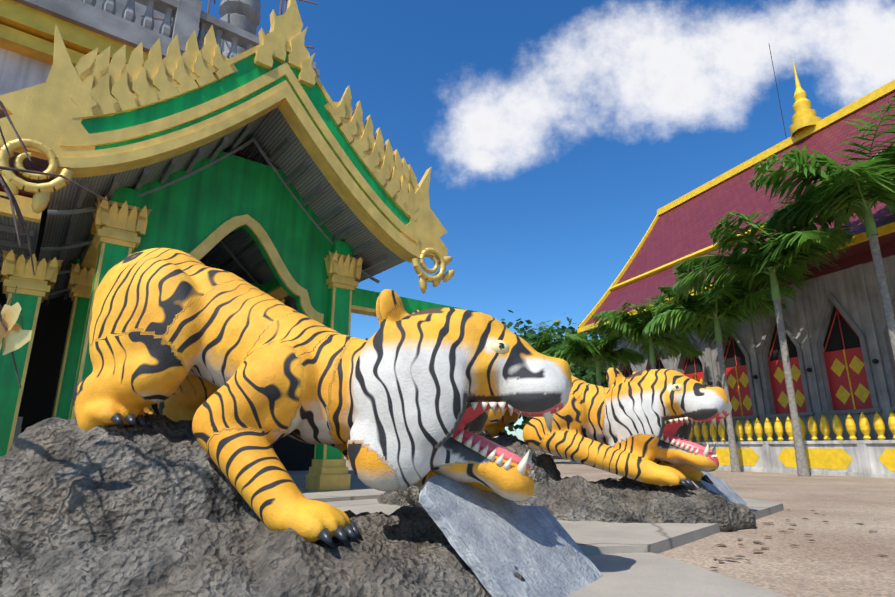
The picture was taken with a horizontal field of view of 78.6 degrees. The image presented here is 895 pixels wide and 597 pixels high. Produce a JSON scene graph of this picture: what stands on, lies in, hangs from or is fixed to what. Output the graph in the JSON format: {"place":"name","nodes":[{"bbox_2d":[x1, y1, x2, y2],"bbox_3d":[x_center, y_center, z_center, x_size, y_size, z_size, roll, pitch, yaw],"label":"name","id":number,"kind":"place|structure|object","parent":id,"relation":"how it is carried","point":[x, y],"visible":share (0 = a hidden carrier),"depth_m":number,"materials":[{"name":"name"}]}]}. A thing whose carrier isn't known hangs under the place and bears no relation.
{"place":"outdoors","nodes":[
{"label":"outdoors","id":0,"kind":"place"},
{"bbox_2d":[198,0,894,440],"label":"sky","id":1,"kind":"structure","parent":0,"point":[553,135],"materials":[{"name":"blue"}]},
{"bbox_2d":[344,452,894,596],"bbox_3d":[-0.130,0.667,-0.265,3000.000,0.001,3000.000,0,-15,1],"label":"ground","id":2,"kind":"structure","parent":0,"point":[839,556],"depth_m":4.42,"materials":[{"name":"beige sand"}]},
{"bbox_2d":[0,0,319,208],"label":"back building","id":3,"kind":"structure","parent":2,"relation":"on","point":[27,31],"depth_m":8.16,"materials":[{"name":"grey concrete"}]},
{"bbox_2d":[0,0,485,501],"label":"temple porch","id":4,"kind":"object","parent":2,"relation":"on","point":[268,165],"visible":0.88,"depth_m":7.74,"materials":[{"name":"green paint"}]},
{"bbox_2d":[419,474,602,596],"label":"leaning slab","id":5,"kind":"object","parent":2,"relation":"on","point":[493,538],"depth_m":2.72,"materials":[{"name":"grey stone"}]},
{"bbox_2d":[503,419,527,431],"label":"tree","id":6,"kind":"object","parent":2,"relation":"on","point":[521,427],"depth_m":34.26,"materials":[{"name":"green plant"}]},
{"bbox_2d":[501,310,572,441],"bbox_3d":[5.633,6.291,39.711,11.105,10.107,12.816,13,-20,-40],"label":"tree","id":7,"kind":"object","parent":2,"relation":"on","point":[526,336],"depth_m":37.84,"materials":[{"name":"green plant"}]},
{"bbox_2d":[523,320,578,368],"bbox_3d":[3.970,4.008,23.825,3.710,6.182,4.501,0,-15,1],"label":"tree","id":8,"kind":"object","parent":2,"relation":"on","point":[544,341],"visible":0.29,"depth_m":23.88,"materials":[{"name":"green plant"}]},
{"bbox_2d":[325,499,788,596],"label":"concrete paving","id":9,"kind":"structure","parent":2,"relation":"on","point":[627,559],"depth_m":3.47,"materials":[{"name":"grey concrete"}]},
{"bbox_2d":[0,101,108,387],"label":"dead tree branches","id":10,"kind":"object","parent":9,"relation":"on","point":[14,335],"visible":1,"depth_m":2.54,"materials":[{"name":"brown plant"}]},
{"bbox_2d":[0,412,524,596],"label":"rock","id":11,"kind":"object","parent":9,"relation":"on","point":[162,508],"visible":0.81,"depth_m":2.66,"materials":[{"name":"grey stone"}]},
{"bbox_2d":[72,248,571,549],"bbox_3d":[-0.912,0.454,3.369,3.267,1.810,1.078,-4,-16,14],"label":"tiger statue","id":12,"kind":"object","parent":11,"relation":"on","point":[243,375],"visible":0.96,"depth_m":2.95,"materials":[{"name":"paint"}]},
{"bbox_2d":[377,434,756,531],"bbox_3d":[0.981,1.913,5.969,4.096,0.864,1.837,-6,-16,22],"label":"rock","id":13,"kind":"object","parent":9,"relation":"on","point":[610,500],"visible":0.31,"depth_m":5.06,"materials":[{"name":"grey stone"}]},
{"bbox_2d":[693,471,746,504],"bbox_3d":[3.063,2.161,6.206,0.917,0.686,0.060,18,-65,-49],"label":"leaning slab","id":14,"kind":"object","parent":9,"relation":"on","point":[725,490],"depth_m":6.20,"materials":[{"name":"grey stone"}]},
{"bbox_2d":[514,333,607,430],"bbox_3d":[7.458,5.875,33.870,8.886,7.848,11.496,-6,-16,21],"label":"tree","id":15,"kind":"object","parent":2,"relation":"on","point":[590,374],"visible":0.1,"depth_m":31.23,"materials":[{"name":"green plant"}]},
{"bbox_2d":[538,313,599,371],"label":"tree","id":16,"kind":"object","parent":2,"relation":"on","point":[563,330],"depth_m":41.53,"materials":[{"name":"green plant"}]},
{"bbox_2d":[551,332,607,387],"bbox_3d":[12.205,6.383,36.264,9.834,8.121,13.110,-10,-18,33],"label":"tree","id":17,"kind":"object","parent":2,"relation":"on","point":[585,371],"depth_m":33.37,"materials":[{"name":"green plant"}]},
{"bbox_2d":[542,323,644,385],"bbox_3d":[5.902,3.739,21.340,3.733,5.400,3.633,3,-15,-11],"label":"palm","id":18,"kind":"object","parent":2,"relation":"on","point":[585,351],"visible":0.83,"depth_m":21.39,"materials":[{"name":"green plant"}]},
{"bbox_2d":[479,368,731,488],"bbox_3d":[1.321,1.142,6.074,3.256,1.720,1.105,-6,-16,22],"label":"tiger statue","id":19,"kind":"object","parent":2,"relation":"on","point":[636,426],"visible":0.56,"depth_m":5.45,"materials":[{"name":"paint"}]},
{"bbox_2d":[592,286,710,368],"bbox_3d":[7.140,2.657,19.405,4.017,6.473,3.745,0,-15,1],"label":"palm","id":20,"kind":"object","parent":2,"relation":"on","point":[673,344],"visible":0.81,"depth_m":19.39,"materials":[{"name":"green plant"}]},
{"bbox_2d":[642,267,797,471],"bbox_3d":[8.349,1.915,16.953,4.297,6.620,4.834,0,-15,1],"label":"palm","id":21,"kind":"object","parent":2,"relation":"on","point":[711,309],"visible":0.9,"depth_m":17.11,"materials":[{"name":"green plant"}]},
{"bbox_2d":[570,410,894,477],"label":"boundary wall","id":22,"kind":"structure","parent":2,"relation":"on","point":[853,456],"depth_m":14.79,"materials":[{"name":"yellow paint"}]},
{"bbox_2d":[577,45,894,441],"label":"hall","id":23,"kind":"structure","parent":2,"relation":"on","point":[842,362],"depth_m":18.47,"materials":[{"name":"red"}]},
{"bbox_2d":[673,205,855,476],"bbox_3d":[9.032,0.964,14.761,3.921,7.306,4.813,5,-16,-17],"label":"palm","id":24,"kind":"object","parent":2,"relation":"on","point":[787,257],"visible":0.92,"depth_m":14.98,"materials":[{"name":"green plant"}]},
{"bbox_2d":[710,509,887,567],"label":"dry leaves","id":25,"kind":"object","parent":2,"relation":"on","point":[754,550],"visible":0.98,"depth_m":4.14,"materials":[{"name":"brown plant"}]},
{"bbox_2d":[747,95,894,361],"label":"palm","id":26,"kind":"object","parent":2,"relation":"on","point":[841,195],"visible":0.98,"depth_m":13.18,"materials":[{"name":"green plant"}]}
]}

